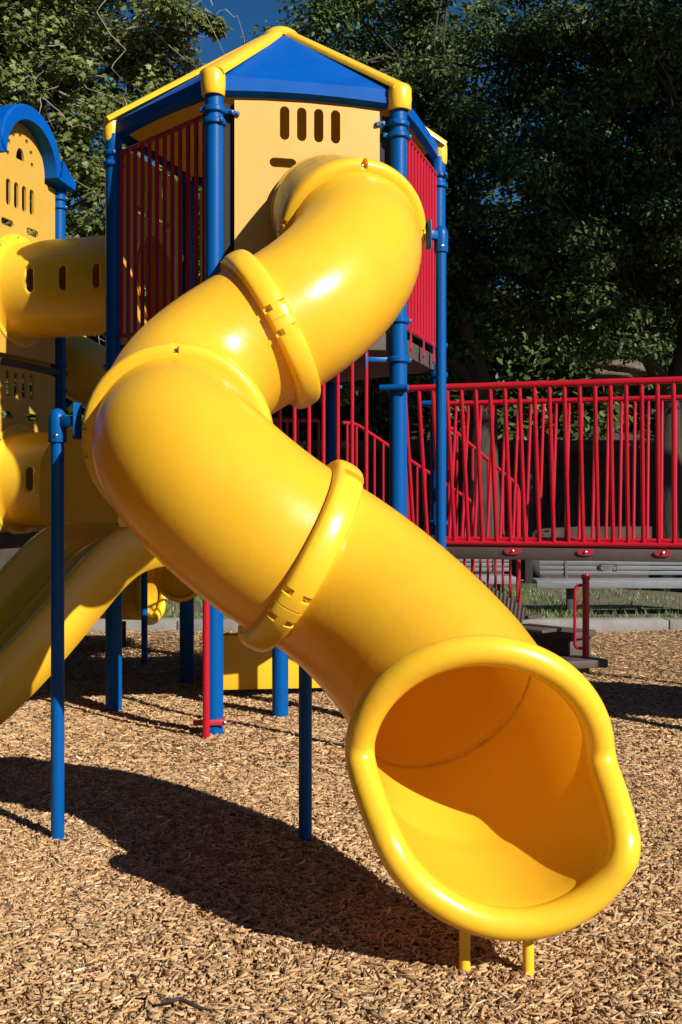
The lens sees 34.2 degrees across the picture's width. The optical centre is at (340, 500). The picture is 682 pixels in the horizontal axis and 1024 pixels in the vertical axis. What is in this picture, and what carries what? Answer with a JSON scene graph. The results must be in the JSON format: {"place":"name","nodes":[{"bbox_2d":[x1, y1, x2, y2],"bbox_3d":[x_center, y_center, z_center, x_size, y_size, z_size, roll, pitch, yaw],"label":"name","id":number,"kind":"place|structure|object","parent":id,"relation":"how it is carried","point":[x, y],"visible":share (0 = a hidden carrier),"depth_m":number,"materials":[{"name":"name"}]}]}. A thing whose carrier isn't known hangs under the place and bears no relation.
{"place":"outdoors","nodes":[
{"label":"outdoors","id":0,"kind":"place"},
{"bbox_2d":[0,285,675,579],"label":"hillside","id":1,"kind":"structure","parent":0,"point":[6,555],"depth_m":21.81,"materials":[{"name":"green plant"}]},
{"bbox_2d":[1,0,681,439],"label":"woodland","id":2,"kind":"object","parent":1,"relation":"on","point":[535,362],"visible":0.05,"depth_m":24.71,"materials":[{"name":"green plant"}]},
{"bbox_2d":[586,359,647,378],"bbox_3d":[5.897,-2.756,23.552,1.414,0.540,1.091,0,0,0],"label":"boulder","id":3,"kind":"object","parent":1,"relation":"on","point":[635,369],"visible":0.65,"depth_m":23.21,"materials":[{"name":"beige stone"}]},
{"bbox_2d":[0,629,681,1023],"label":"ground","id":4,"kind":"structure","parent":0,"point":[68,669],"depth_m":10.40,"materials":[{"name":"brown wood"}]},
{"bbox_2d":[0,104,75,673],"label":"arched tower","id":5,"kind":"structure","parent":4,"relation":"on","point":[33,165],"depth_m":9.84,"materials":[{"name":"plastic"}]},
{"bbox_2d":[0,428,163,724],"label":"open slide","id":6,"kind":"object","parent":4,"relation":"on","point":[107,560],"visible":0.66,"depth_m":7.21,"materials":[{"name":"yellow plastic"}]},
{"bbox_2d":[0,336,167,650],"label":"tube slide","id":7,"kind":"object","parent":4,"relation":"on","point":[85,358],"visible":0.14,"depth_m":10.99,"materials":[{"name":"yellow plastic"}]},
{"bbox_2d":[141,571,147,667],"bbox_3d":[-1.900,0.870,10.720,0.080,1.560,0.080,0,0,0],"label":"slim post","id":8,"kind":"object","parent":4,"relation":"on","point":[144,618],"visible":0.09,"depth_m":10.69,"materials":[{"name":"metal"}]},
{"bbox_2d":[160,990,212,1011],"bbox_3d":[-0.461,1.550,3.443,0.187,0.023,0.089,0,0,22],"label":"fallen twig","id":9,"kind":"object","parent":4,"relation":"on","point":[182,999],"visible":1,"depth_m":3.44,"materials":[{"name":"brown wood"}]},
{"bbox_2d":[193,599,225,743],"bbox_3d":[-0.877,0.750,7.454,0.235,1.800,0.196,0,0,-39],"label":"grab pole","id":10,"kind":"object","parent":4,"relation":"on","point":[206,722],"visible":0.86,"depth_m":7.33,"materials":[{"name":"red metal"}]},
{"bbox_2d":[103,26,447,735],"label":"play tower","id":11,"kind":"structure","parent":4,"relation":"on","point":[237,133],"depth_m":7.97,"materials":[{"name":"metal"}]},
{"bbox_2d":[0,424,50,533],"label":"crawl tunnel","id":12,"kind":"structure","parent":11,"relation":"attached to","point":[22,448],"depth_m":9.30,"materials":[{"name":"yellow plastic"}]},
{"bbox_2d":[0,222,183,347],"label":"crawl tunnel","id":13,"kind":"structure","parent":11,"relation":"attached to","point":[65,297],"depth_m":9.24,"materials":[{"name":"yellow plastic"}]},
{"bbox_2d":[341,421,561,632],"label":"play stairs","id":14,"kind":"structure","parent":11,"relation":"attached to","point":[517,610],"depth_m":9.77,"materials":[{"name":"red metal"}]},
{"bbox_2d":[48,154,640,982],"bbox_3d":[-0.201,-0.358,5.606,2.353,4.017,4.128,0,0,0],"label":"tube slide","id":15,"kind":"object","parent":4,"relation":"on","point":[490,806],"visible":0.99,"depth_m":4.40,"materials":[{"name":"yellow plastic"}]},
{"bbox_2d":[88,618,681,632],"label":"kerb","id":16,"kind":"structure","parent":4,"relation":"on","point":[606,625],"depth_m":13.51,"materials":[{"name":"concrete"}]},
{"bbox_2d":[379,376,681,561],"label":"play bridge","id":17,"kind":"structure","parent":4,"relation":"on","point":[581,547],"depth_m":7.69,"materials":[{"name":"red paint"}]},
{"bbox_2d":[528,623,607,676],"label":"transfer platform","id":18,"kind":"structure","parent":4,"relation":"on","point":[560,644],"depth_m":10.43,"materials":[{"name":"grey metal"}]},
{"bbox_2d":[573,574,589,671],"bbox_3d":[2.217,1.137,10.233,0.171,0.926,0.083,0,0,-9],"label":"handle post","id":19,"kind":"object","parent":4,"relation":"on","point":[584,585],"visible":0.94,"depth_m":10.21,"materials":[{"name":"red metal"}]},
{"bbox_2d":[18,0,681,580],"label":"sky","id":20,"kind":"structure","parent":0,"point":[247,11],"materials":[{"name":"blue"}]},
{"bbox_2d":[162,581,681,618],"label":"lawn","id":21,"kind":"structure","parent":0,"point":[605,602],"depth_m":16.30,"materials":[{"name":"plant"}]},
{"bbox_2d":[0,0,244,389],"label":"sycamore tree","id":22,"kind":"object","parent":21,"relation":"on","point":[53,53],"visible":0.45,"depth_m":16.88,"materials":[{"name":"green plant"}]},
{"bbox_2d":[241,0,614,587],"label":"broadleaf tree","id":23,"kind":"object","parent":21,"relation":"on","point":[470,266],"visible":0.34,"depth_m":18.69,"materials":[{"name":"green plant"}]},
{"bbox_2d":[299,440,653,582],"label":"park building","id":24,"kind":"structure","parent":21,"relation":"on","point":[560,476],"depth_m":22.05,"materials":[{"name":"metal"}]},
{"bbox_2d":[454,472,500,507],"bbox_3d":[2.700,0.450,22.030,0.950,2.050,0.060,0,0,0],"label":"door","id":25,"kind":"structure","parent":24,"relation":"in","point":[460,474],"depth_m":22.00,"materials":[{"name":"metal"}]},
{"bbox_2d":[549,472,591,504],"bbox_3d":[4.600,0.450,22.030,0.950,2.050,0.060,0,0,0],"label":"door","id":26,"kind":"structure","parent":24,"relation":"in","point":[573,476],"depth_m":22.00,"materials":[{"name":"metal"}]},
{"bbox_2d":[629,472,652,495],"bbox_3d":[6.200,0.450,22.030,0.950,2.050,0.060,0,0,0],"label":"door","id":27,"kind":"structure","parent":24,"relation":"in","point":[630,473],"depth_m":22.00,"materials":[{"name":"metal"}]},
{"bbox_2d":[458,559,515,590],"bbox_3d":[1.740,1.059,15.384,1.280,0.902,0.619,0,0,0],"label":"park bench","id":28,"kind":"object","parent":21,"relation":"on","point":[491,576],"visible":0.24,"depth_m":15.55,"materials":[{"name":"grey wood"}]},
{"bbox_2d":[456,0,681,591],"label":"broadleaf tree","id":29,"kind":"object","parent":21,"relation":"on","point":[651,225],"visible":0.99,"depth_m":17.74,"materials":[{"name":"green plant"}]},
{"bbox_2d":[531,560,681,613],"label":"park bench","id":30,"kind":"object","parent":21,"relation":"on","point":[603,568],"visible":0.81,"depth_m":14.79,"materials":[{"name":"grey metal"}]}
]}

